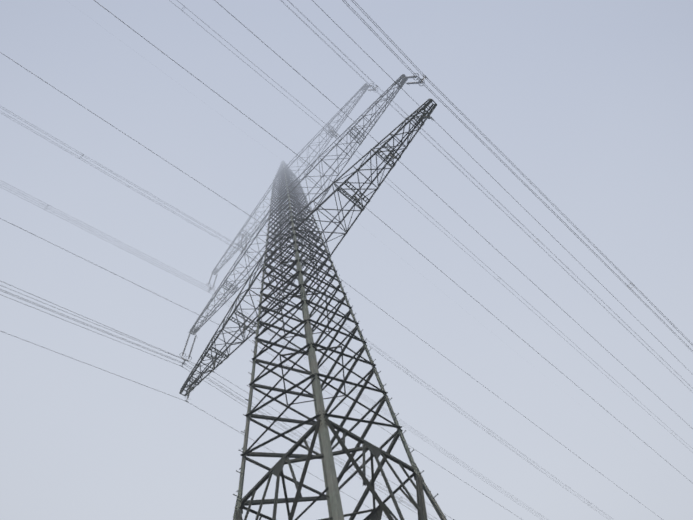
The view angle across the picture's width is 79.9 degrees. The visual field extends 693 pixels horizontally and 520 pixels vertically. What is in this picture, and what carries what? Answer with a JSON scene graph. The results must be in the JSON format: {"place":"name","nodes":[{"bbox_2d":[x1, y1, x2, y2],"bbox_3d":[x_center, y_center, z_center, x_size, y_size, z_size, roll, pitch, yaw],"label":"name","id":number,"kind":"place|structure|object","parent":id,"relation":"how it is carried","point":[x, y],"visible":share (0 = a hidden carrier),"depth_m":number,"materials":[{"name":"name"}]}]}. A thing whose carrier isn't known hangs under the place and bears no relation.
{"place":"outdoors","nodes":[
{"label":"outdoors","id":0,"kind":"place"},
{"bbox_2d":[0,0,692,519],"label":"sky","id":1,"kind":"structure","parent":0,"point":[588,103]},
{"label":"field","id":2,"kind":"structure","parent":0,"visible":0},
{"bbox_2d":[0,0,692,519],"bbox_3d":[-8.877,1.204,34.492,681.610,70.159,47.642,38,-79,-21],"label":"transmission pylon","id":3,"kind":"object","parent":2,"relation":"on","point":[288,186],"visible":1,"depth_m":22.45,"materials":[{"name":"grey metal"}]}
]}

